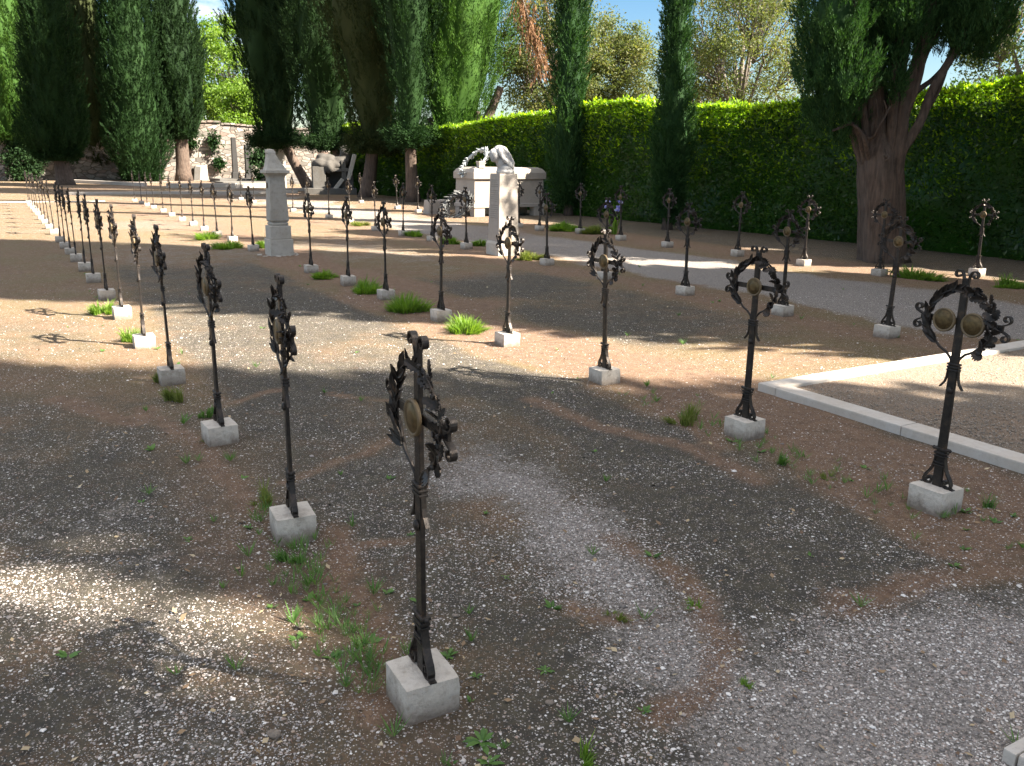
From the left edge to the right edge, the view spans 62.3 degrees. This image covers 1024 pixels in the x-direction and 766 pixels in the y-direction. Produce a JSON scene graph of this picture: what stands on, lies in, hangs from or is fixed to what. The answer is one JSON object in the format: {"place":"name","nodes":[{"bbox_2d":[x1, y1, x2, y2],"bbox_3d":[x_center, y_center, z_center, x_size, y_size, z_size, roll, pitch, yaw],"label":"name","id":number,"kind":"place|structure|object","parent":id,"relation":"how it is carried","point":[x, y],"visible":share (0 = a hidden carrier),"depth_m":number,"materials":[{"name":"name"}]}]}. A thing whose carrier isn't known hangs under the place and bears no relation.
{"place":"outdoors","nodes":[
{"label":"outdoors","id":0,"kind":"place"},
{"bbox_2d":[0,180,1023,765],"bbox_3d":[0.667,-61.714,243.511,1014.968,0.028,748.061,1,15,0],"label":"ground","id":1,"kind":"structure","parent":0,"point":[36,264],"depth_m":4.22,"materials":[{"name":"gravel"}]},
{"bbox_2d":[0,0,30,180],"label":"cypress tree","id":2,"kind":"object","parent":1,"relation":"on","point":[9,96],"visible":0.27,"depth_m":55.11,"materials":[{"name":"green plant"}]},
{"bbox_2d":[0,135,47,180],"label":"bush","id":3,"kind":"object","parent":1,"relation":"on","point":[14,154],"visible":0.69,"depth_m":57.42,"materials":[{"name":"green plant"}]},
{"bbox_2d":[8,0,91,184],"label":"cypress tree","id":4,"kind":"object","parent":1,"relation":"on","point":[52,127],"visible":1,"depth_m":49.09,"materials":[{"name":"green plant"}]},
{"bbox_2d":[53,182,65,242],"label":"grave cross","id":5,"kind":"object","parent":1,"relation":"on","point":[59,238],"visible":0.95,"depth_m":16.49,"materials":[{"name":"metal"}]},
{"bbox_2d":[56,184,68,248],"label":"grave cross","id":6,"kind":"object","parent":1,"relation":"on","point":[64,244],"visible":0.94,"depth_m":15.37,"materials":[{"name":"metal"}]},
{"bbox_2d":[59,186,76,254],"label":"grave cross","id":7,"kind":"object","parent":1,"relation":"on","point":[69,250],"visible":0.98,"depth_m":14.40,"materials":[{"name":"metal"}]},
{"bbox_2d":[65,187,82,261],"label":"grave cross","id":8,"kind":"object","parent":1,"relation":"on","point":[76,257],"visible":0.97,"depth_m":13.42,"materials":[{"name":"metal"}]},
{"bbox_2d":[76,190,90,271],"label":"grave cross","id":9,"kind":"object","parent":1,"relation":"on","point":[84,266],"visible":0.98,"depth_m":12.33,"materials":[{"name":"metal"}]},
{"bbox_2d":[65,0,115,165],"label":"cypress tree","id":10,"kind":"object","parent":1,"relation":"on","point":[85,10],"visible":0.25,"depth_m":61.20,"materials":[{"name":"green plant"}]},
{"bbox_2d":[82,194,101,282],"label":"grave cross","id":11,"kind":"object","parent":1,"relation":"on","point":[92,277],"visible":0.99,"depth_m":11.22,"materials":[{"name":"metal"}]},
{"bbox_2d":[84,297,116,314],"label":"grass tuft","id":12,"kind":"object","parent":1,"relation":"on","point":[97,310],"visible":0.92,"depth_m":9.00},
{"bbox_2d":[93,199,115,300],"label":"grave cross","id":13,"kind":"object","parent":1,"relation":"on","point":[106,293],"visible":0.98,"depth_m":9.83,"materials":[{"name":"metal"}]},
{"bbox_2d":[74,179,146,185],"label":"border kerb","id":14,"kind":"structure","parent":1,"relation":"on","point":[109,182],"depth_m":52.77,"materials":[{"name":"stone"}]},
{"bbox_2d":[107,204,132,319],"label":"grave cross","id":15,"kind":"object","parent":1,"relation":"on","point":[120,311],"visible":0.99,"depth_m":8.70,"materials":[{"name":"metal"}]},
{"bbox_2d":[112,325,140,342],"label":"grass tuft","id":16,"kind":"object","parent":1,"relation":"on","point":[125,337],"visible":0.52,"depth_m":7.61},
{"bbox_2d":[93,0,176,181],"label":"cypress tree","id":17,"kind":"object","parent":1,"relation":"on","point":[138,143],"visible":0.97,"depth_m":58.70,"materials":[{"name":"green plant"}]},
{"bbox_2d":[128,214,155,348],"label":"grave cross","id":18,"kind":"object","parent":1,"relation":"on","point":[142,339],"visible":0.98,"depth_m":7.34,"materials":[{"name":"metal"}]},
{"bbox_2d":[0,183,303,202],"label":"plot kerb","id":19,"kind":"structure","parent":1,"relation":"on","point":[222,185],"depth_m":41.47,"materials":[{"name":"stone"}]},
{"bbox_2d":[0,117,329,179],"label":"rubble wall","id":20,"kind":"structure","parent":1,"relation":"on","point":[85,168],"depth_m":66.58,"materials":[{"name":"stone"}]},
{"bbox_2d":[204,129,225,154],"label":"ivy","id":21,"kind":"object","parent":20,"relation":"attached to","point":[213,142],"visible":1,"depth_m":66.41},
{"bbox_2d":[211,155,227,172],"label":"ivy","id":22,"kind":"object","parent":20,"relation":"attached to","point":[219,162],"visible":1,"depth_m":66.93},
{"bbox_2d":[149,225,185,386],"bbox_3d":[-2.520,-0.521,6.147,0.171,1.233,0.465,-9,16,-30],"label":"grave cross","id":23,"kind":"object","parent":1,"relation":"on","point":[170,374],"visible":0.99,"depth_m":6.16,"materials":[{"name":"metal"}]},
{"bbox_2d":[157,385,188,402],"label":"grass tuft","id":24,"kind":"object","parent":1,"relation":"on","point":[168,395],"visible":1,"depth_m":5.81,"materials":[{"name":"plant"}]},
{"bbox_2d":[141,0,208,180],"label":"cypress tree","id":25,"kind":"object","parent":1,"relation":"on","point":[183,54],"visible":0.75,"depth_m":60.87,"materials":[{"name":"green plant"}]},
{"bbox_2d":[192,230,221,239],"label":"grass tuft","id":26,"kind":"object","parent":1,"relation":"on","point":[203,235],"visible":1,"depth_m":17.52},
{"bbox_2d":[209,182,222,235],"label":"grave cross","id":27,"kind":"object","parent":1,"relation":"on","point":[213,192],"visible":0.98,"depth_m":18.18,"materials":[{"name":"metal"}]},
{"bbox_2d":[194,243,238,446],"bbox_3d":[-1.699,-0.174,4.824,0.171,1.232,0.465,-9,18,-33],"label":"grave cross","id":28,"kind":"object","parent":1,"relation":"on","point":[219,429],"visible":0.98,"depth_m":4.83,"materials":[{"name":"metal"}]},
{"bbox_2d":[189,10,248,120],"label":"broadleaf tree","id":29,"kind":"object","parent":1,"relation":"on","point":[222,52],"visible":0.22,"depth_m":80.68,"materials":[{"name":"green plant"}]},
{"bbox_2d":[209,239,245,249],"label":"grass tuft","id":30,"kind":"object","parent":1,"relation":"on","point":[229,245],"visible":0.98,"depth_m":15.69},
{"bbox_2d":[227,183,237,241],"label":"grave cross","id":31,"kind":"object","parent":1,"relation":"on","point":[230,194],"visible":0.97,"depth_m":16.87,"materials":[{"name":"metal"}]},
{"bbox_2d":[206,74,261,124],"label":"broadleaf tree","id":32,"kind":"object","parent":1,"relation":"on","point":[239,94],"visible":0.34,"depth_m":78.45,"materials":[{"name":"green plant"}]},
{"bbox_2d":[245,186,258,251],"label":"grave cross","id":33,"kind":"object","parent":1,"relation":"on","point":[252,246],"visible":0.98,"depth_m":15.22,"materials":[{"name":"metal"}]},
{"bbox_2d":[244,147,265,180],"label":"bush","id":34,"kind":"object","parent":1,"relation":"on","point":[256,159],"visible":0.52,"depth_m":59.59,"materials":[{"name":"green plant"}]},
{"bbox_2d":[210,178,311,183],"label":"stone terrace","id":35,"kind":"structure","parent":1,"relation":"on","point":[234,180],"depth_m":59.58,"materials":[{"name":"stone"}]},
{"bbox_2d":[230,137,239,177],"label":"stone post","id":36,"kind":"object","parent":35,"relation":"on","point":[235,172],"visible":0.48,"depth_m":61.73,"materials":[{"name":"stone"}]},
{"bbox_2d":[246,474,277,506],"bbox_3d":[-1.200,0.520,4.064,0.171,0.141,0.232,-4,15,-17],"label":"grass tuft","id":37,"kind":"object","parent":1,"relation":"on","point":[264,494],"visible":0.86,"depth_m":4.06,"materials":[{"name":"plant"}]},
{"bbox_2d":[212,0,311,187],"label":"cypress tree","id":38,"kind":"object","parent":1,"relation":"on","point":[261,62],"visible":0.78,"depth_m":45.62,"materials":[{"name":"green plant"}]},
{"bbox_2d":[257,149,298,256],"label":"memorial pillar","id":39,"kind":"structure","parent":1,"relation":"on","point":[278,240],"depth_m":14.45,"materials":[{"name":"stone"}]},
{"bbox_2d":[270,546,309,564],"bbox_3d":[-0.914,0.712,3.487,0.215,0.067,0.101,3,15,9],"label":"grass tuft","id":40,"kind":"object","parent":1,"relation":"on","point":[279,558],"visible":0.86,"depth_m":3.50,"materials":[{"name":"green plant"}]},
{"bbox_2d":[267,273,316,546],"bbox_3d":[-0.959,0.153,3.613,0.171,1.233,0.465,-6,16,-25],"label":"grave cross","id":41,"kind":"object","parent":1,"relation":"on","point":[292,517],"visible":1,"depth_m":3.63,"materials":[{"name":"metal"}]},
{"bbox_2d":[261,0,357,155],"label":"cypress tree","id":42,"kind":"object","parent":1,"relation":"on","point":[322,107],"visible":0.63,"depth_m":42.53,"materials":[{"name":"green plant"}]},
{"bbox_2d":[303,193,318,272],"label":"grave cross","id":43,"kind":"object","parent":1,"relation":"on","point":[310,267],"visible":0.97,"depth_m":12.38,"materials":[{"name":"metal"}]},
{"bbox_2d":[309,268,339,279],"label":"grass tuft","id":44,"kind":"object","parent":1,"relation":"on","point":[321,275],"visible":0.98,"depth_m":11.81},
{"bbox_2d":[304,146,356,194],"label":"grotto memorial","id":45,"kind":"object","parent":1,"relation":"on","point":[337,171],"visible":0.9,"depth_m":41.32,"materials":[{"name":"stone"}]},
{"bbox_2d":[340,196,355,286],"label":"grave cross","id":46,"kind":"object","parent":1,"relation":"on","point":[347,279],"visible":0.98,"depth_m":11.21,"materials":[{"name":"metal"}]},
{"bbox_2d":[307,0,401,197],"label":"cypress tree","id":47,"kind":"object","parent":1,"relation":"on","point":[358,44],"visible":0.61,"depth_m":36.52,"materials":[{"name":"green plant"}]},
{"bbox_2d":[350,276,382,294],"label":"grass tuft","id":48,"kind":"object","parent":1,"relation":"on","point":[363,287],"visible":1,"depth_m":10.60,"materials":[{"name":"plant"}]},
{"bbox_2d":[376,201,394,299],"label":"grave cross","id":49,"kind":"object","parent":1,"relation":"on","point":[385,292],"visible":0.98,"depth_m":10.07,"materials":[{"name":"metal"}]},
{"bbox_2d":[398,183,406,235],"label":"grave cross","id":50,"kind":"object","parent":1,"relation":"on","point":[403,193],"visible":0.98,"depth_m":18.73,"materials":[{"name":"metal"}]},
{"bbox_2d":[379,290,437,313],"bbox_3d":[-1.132,-0.926,9.381,0.714,0.262,0.716,5,15,16],"label":"grass tuft","id":51,"kind":"object","parent":1,"relation":"on","point":[402,305],"visible":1,"depth_m":9.32,"materials":[{"name":"plant"}]},
{"bbox_2d":[370,0,448,201],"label":"cypress tree","id":52,"kind":"object","parent":1,"relation":"on","point":[407,26],"visible":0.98,"depth_m":33.12,"materials":[{"name":"green plant"}]},
{"bbox_2d":[385,330,459,725],"bbox_3d":[-0.265,0.460,2.452,0.171,1.233,0.465,-7,17,-28],"label":"grave cross","id":53,"kind":"object","parent":1,"relation":"on","point":[422,681],"visible":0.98,"depth_m":2.46,"materials":[{"name":"metal"}]},
{"bbox_2d":[427,185,437,241],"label":"grave cross","id":54,"kind":"object","parent":1,"relation":"on","point":[429,238],"visible":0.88,"depth_m":17.50,"materials":[{"name":"metal"}]},
{"bbox_2d":[423,199,449,213],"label":"stone block","id":55,"kind":"structure","parent":1,"relation":"on","point":[427,207],"depth_m":26.61,"materials":[{"name":"stone"}]},
{"bbox_2d":[430,208,451,321],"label":"grave cross","id":56,"kind":"object","parent":1,"relation":"on","point":[440,312],"visible":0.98,"depth_m":8.74,"materials":[{"name":"metal"}]},
{"bbox_2d":[436,189,475,217],"bbox_3d":[-1.664,-5.254,25.221,1.154,1.025,0.819,9,17,29],"label":"bronze wreath","id":57,"kind":"object","parent":1,"relation":"on","point":[452,197],"visible":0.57,"depth_m":25.21,"materials":[{"name":"metal"}]},
{"bbox_2d":[435,314,491,334],"bbox_3d":[-0.454,-0.602,8.263,0.605,0.214,0.605,1,15,0],"label":"grass tuft","id":58,"kind":"object","parent":1,"relation":"on","point":[468,327],"visible":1,"depth_m":8.18,"materials":[{"name":"plant"}]},
{"bbox_2d":[459,187,472,249],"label":"grave cross","id":59,"kind":"object","parent":1,"relation":"on","point":[466,244],"visible":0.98,"depth_m":16.02,"materials":[{"name":"metal"}]},
{"bbox_2d":[382,0,556,148],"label":"cypress tree","id":60,"kind":"object","parent":1,"relation":"on","point":[466,48],"visible":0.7,"depth_m":33.99,"materials":[{"name":"green plant"}]},
{"bbox_2d":[462,727,496,754],"bbox_3d":[-0.086,1.019,2.399,0.102,0.020,0.101,-6,16,-25],"label":"rosette weed","id":61,"kind":"object","parent":1,"relation":"on","point":[482,735],"visible":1,"depth_m":2.41,"materials":[{"name":"green plant"}]},
{"bbox_2d":[477,755,504,765],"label":"rosette weed","id":62,"kind":"object","parent":1,"relation":"on","point":[484,761],"visible":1,"depth_m":2.33,"materials":[{"name":"green plant"}]},
{"bbox_2d":[453,167,545,216],"bbox_3d":[-0.384,-5.957,26.464,2.530,1.530,1.380,-8,17,-29],"label":"sarcophagus","id":63,"kind":"object","parent":1,"relation":"on","point":[475,181],"visible":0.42,"depth_m":25.96,"materials":[{"name":"stone"}]},
{"bbox_2d":[457,146,489,176],"bbox_3d":[-1.168,-6.674,25.766,1.035,1.031,0.946,1,15,0],"label":"bronze wreath","id":64,"kind":"object","parent":63,"relation":"on","point":[485,150],"visible":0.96,"depth_m":25.80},
{"bbox_2d":[486,173,519,255],"bbox_3d":[-0.153,-2.955,15.061,0.450,1.490,0.460,-8,17,-29],"label":"bust pedestal","id":65,"kind":"object","parent":1,"relation":"on","point":[503,200],"visible":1,"depth_m":14.88,"materials":[{"name":"stone"}]},
{"bbox_2d":[489,145,514,173],"bbox_3d":[-0.179,-3.883,14.799,0.480,0.523,0.330,-8,17,-29],"label":"veiled bust","id":66,"kind":"object","parent":65,"relation":"on","point":[500,156],"visible":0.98,"depth_m":14.70,"materials":[{"name":"stone"}]},
{"bbox_2d":[494,216,524,346],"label":"grave cross","id":67,"kind":"object","parent":1,"relation":"on","point":[506,336],"visible":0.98,"depth_m":7.58,"materials":[{"name":"metal"}]},
{"bbox_2d":[0,300,1023,765],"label":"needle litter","id":68,"kind":"object","parent":1,"relation":"on","point":[612,568],"visible":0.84,"depth_m":3.43,"materials":[{"name":"plant"}]},
{"bbox_2d":[0,268,1023,765],"bbox_3d":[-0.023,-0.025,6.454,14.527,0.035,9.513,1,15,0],"label":"pebbles","id":69,"kind":"object","parent":1,"relation":"on","point":[788,670],"visible":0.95,"depth_m":2.92,"materials":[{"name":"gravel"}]},
{"bbox_2d":[514,250,545,260],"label":"grass tuft","id":70,"kind":"object","parent":1,"relation":"on","point":[527,256],"visible":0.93,"depth_m":14.45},
{"bbox_2d":[54,265,1023,765],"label":"weeds","id":71,"kind":"object","parent":1,"relation":"on","point":[360,645],"visible":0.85,"depth_m":3.16,"materials":[{"name":"green plant"}]},
{"bbox_2d":[535,182,544,230],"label":"grave cross","id":72,"kind":"object","parent":1,"relation":"on","point":[539,227],"visible":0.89,"depth_m":20.61,"materials":[{"name":"metal"}]},
{"bbox_2d":[538,193,555,265],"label":"grave cross","id":73,"kind":"object","parent":1,"relation":"on","point":[546,260],"visible":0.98,"depth_m":13.59,"materials":[{"name":"metal"}]},
{"bbox_2d":[488,0,623,114],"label":"broadleaf tree","id":74,"kind":"object","parent":1,"relation":"on","point":[525,90],"visible":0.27,"depth_m":42.25,"materials":[{"name":"green plant"}]},
{"bbox_2d":[548,220,583,231],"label":"grass tuft","id":75,"kind":"object","parent":1,"relation":"on","point":[563,227],"visible":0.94,"depth_m":20.66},
{"bbox_2d":[536,0,598,215],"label":"cypress tree","id":76,"kind":"object","parent":1,"relation":"on","point":[569,93],"visible":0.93,"depth_m":25.65,"materials":[{"name":"green plant"}]},
{"bbox_2d":[575,183,586,233],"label":"grave cross","id":77,"kind":"object","parent":1,"relation":"on","point":[580,227],"visible":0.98,"depth_m":19.82,"materials":[{"name":"metal"}]},
{"bbox_2d":[575,728,602,765],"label":"grass tuft","id":78,"kind":"object","parent":1,"relation":"on","point":[585,755],"visible":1,"depth_m":2.35,"materials":[{"name":"plant"}]},
{"bbox_2d":[579,224,619,234],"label":"grass tuft","id":79,"kind":"object","parent":1,"relation":"on","point":[591,229],"visible":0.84,"depth_m":19.80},
{"bbox_2d":[587,228,625,385],"bbox_3d":[0.690,-0.519,6.284,0.171,1.233,0.465,-9,17,-28],"label":"grave cross","id":80,"kind":"object","parent":1,"relation":"on","point":[603,372],"visible":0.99,"depth_m":6.29,"materials":[{"name":"metal"}]},
{"bbox_2d":[596,197,618,279],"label":"grave cross","id":81,"kind":"object","parent":1,"relation":"on","point":[606,214],"visible":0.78,"depth_m":11.89,"materials":[{"name":"metal"}]},
{"bbox_2d":[604,200,622,233],"bbox_3d":[2.357,-3.863,19.735,0.471,0.804,0.466,8,16,27],"label":"iris plant","id":82,"kind":"object","parent":1,"relation":"on","point":[615,225],"visible":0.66,"depth_m":19.70,"materials":[{"name":"green plant"}]},
{"bbox_2d":[614,186,627,240],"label":"grave cross","id":83,"kind":"object","parent":1,"relation":"on","point":[620,236],"visible":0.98,"depth_m":18.10,"materials":[{"name":"metal"}]},
{"bbox_2d":[582,0,662,103],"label":"broadleaf tree","id":84,"kind":"object","parent":1,"relation":"on","point":[631,51],"visible":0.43,"depth_m":42.91,"materials":[{"name":"green plant"}]},
{"bbox_2d":[661,188,676,247],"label":"grave cross","id":85,"kind":"object","parent":1,"relation":"on","point":[666,243],"visible":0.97,"depth_m":16.77,"materials":[{"name":"metal"}]},
{"bbox_2d":[646,0,705,229],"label":"cypress tree","id":86,"kind":"object","parent":1,"relation":"on","point":[672,151],"visible":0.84,"depth_m":20.60,"materials":[{"name":"green plant"}]},
{"bbox_2d":[329,72,1023,260],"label":"laurel hedge","id":87,"kind":"object","parent":1,"relation":"on","point":[774,161],"visible":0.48,"depth_m":19.51,"materials":[{"name":"green plant"}]},
{"bbox_2d":[660,399,704,426],"bbox_3d":[1.125,0.174,5.441,0.363,0.166,0.264,-12,19,-40],"label":"grass tuft","id":88,"kind":"object","parent":1,"relation":"on","point":[687,418],"visible":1,"depth_m":5.42,"materials":[{"name":"plant"}]},
{"bbox_2d":[675,202,701,295],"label":"grave cross","id":89,"kind":"object","parent":1,"relation":"on","point":[684,288],"visible":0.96,"depth_m":10.65,"materials":[{"name":"metal"}]},
{"bbox_2d":[643,0,810,113],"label":"broadleaf tree","id":90,"kind":"object","parent":1,"relation":"on","point":[751,39],"visible":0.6,"depth_m":36.85,"materials":[{"name":"green plant"}]},
{"bbox_2d":[730,191,751,256],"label":"grave cross","id":91,"kind":"object","parent":1,"relation":"on","point":[737,251],"visible":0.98,"depth_m":15.30,"materials":[{"name":"metal"}]},
{"bbox_2d":[724,245,789,441],"bbox_3d":[1.424,-0.195,5.050,0.171,1.233,0.465,-9,17,-32],"label":"grave cross","id":92,"kind":"object","parent":1,"relation":"on","point":[744,424],"visible":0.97,"depth_m":5.05,"materials":[{"name":"metal"}]},
{"bbox_2d":[771,209,805,316],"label":"grave cross","id":93,"kind":"object","parent":1,"relation":"on","point":[782,309],"visible":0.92,"depth_m":9.24,"materials":[{"name":"metal"}]},
{"bbox_2d":[796,195,820,266],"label":"grave cross","id":94,"kind":"object","parent":1,"relation":"on","point":[803,261],"visible":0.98,"depth_m":13.84,"materials":[{"name":"metal"}]},
{"bbox_2d":[870,198,899,276],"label":"grave cross","id":95,"kind":"object","parent":1,"relation":"on","point":[879,270],"visible":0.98,"depth_m":12.67,"materials":[{"name":"metal"}]},
{"bbox_2d":[758,340,1023,473],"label":"kerb","id":96,"kind":"structure","parent":1,"relation":"on","point":[787,389],"depth_m":5.65,"materials":[{"name":"stone"}]},
{"bbox_2d":[873,216,922,338],"bbox_3d":[3.644,-0.964,8.085,0.171,1.233,0.465,-7,18,-29],"label":"grave cross","id":97,"kind":"object","parent":1,"relation":"on","point":[887,329],"visible":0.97,"depth_m":8.08,"materials":[{"name":"metal"}]},
{"bbox_2d":[784,0,1023,263],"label":"cypress tree","id":98,"kind":"object","parent":1,"relation":"on","point":[857,54],"visible":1,"depth_m":13.69,"materials":[{"name":"green plant"}]},
{"bbox_2d":[797,349,1023,453],"bbox_3d":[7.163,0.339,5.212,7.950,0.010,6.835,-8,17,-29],"label":"gravel plot","id":99,"kind":"object","parent":1,"relation":"on","point":[914,387],"visible":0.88,"depth_m":6.05,"materials":[{"name":"gravel"}]},
{"bbox_2d":[885,264,955,281],"bbox_3d":[6.005,-1.651,12.508,1.142,0.239,0.399,11,18,34],"label":"grass tuft","id":100,"kind":"object","parent":1,"relation":"on","point":[906,273],"visible":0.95,"depth_m":12.46,"materials":[{"name":"plant"}]},
{"bbox_2d":[907,269,1013,517],"bbox_3d":[2.052,0.087,3.979,0.171,1.232,0.465,-8,17,-29],"label":"grave cross","id":101,"kind":"object","parent":1,"relation":"on","point":[935,494],"visible":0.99,"depth_m":3.95,"materials":[{"name":"metal"}]},
{"bbox_2d":[941,0,1023,88],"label":"broadleaf tree","id":102,"kind":"object","parent":1,"relation":"on","point":[1004,53],"visible":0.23,"depth_m":28.59,"materials":[{"name":"green plant"}]},
{"bbox_2d":[968,199,998,275],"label":"grave cross","id":103,"kind":"object","parent":1,"relation":"on","point":[983,214],"visible":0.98,"depth_m":12.80,"materials":[{"name":"metal"}]},
{"bbox_2d":[991,272,1023,288],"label":"grass tuft","id":104,"kind":"object","parent":1,"relation":"on","point":[1008,282],"visible":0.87,"depth_m":11.59,"materials":[{"name":"plant"}]},
{"bbox_2d":[1002,737,1023,765],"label":"stone step","id":105,"kind":"object","parent":1,"relation":"on","point":[1013,754],"visible":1,"depth_m":2.34,"materials":[{"name":"stone"}]},
{"bbox_2d":[106,0,1023,127],"label":"sky","id":106,"kind":"structure","parent":0,"point":[642,10],"materials":[{"name":"blue"}]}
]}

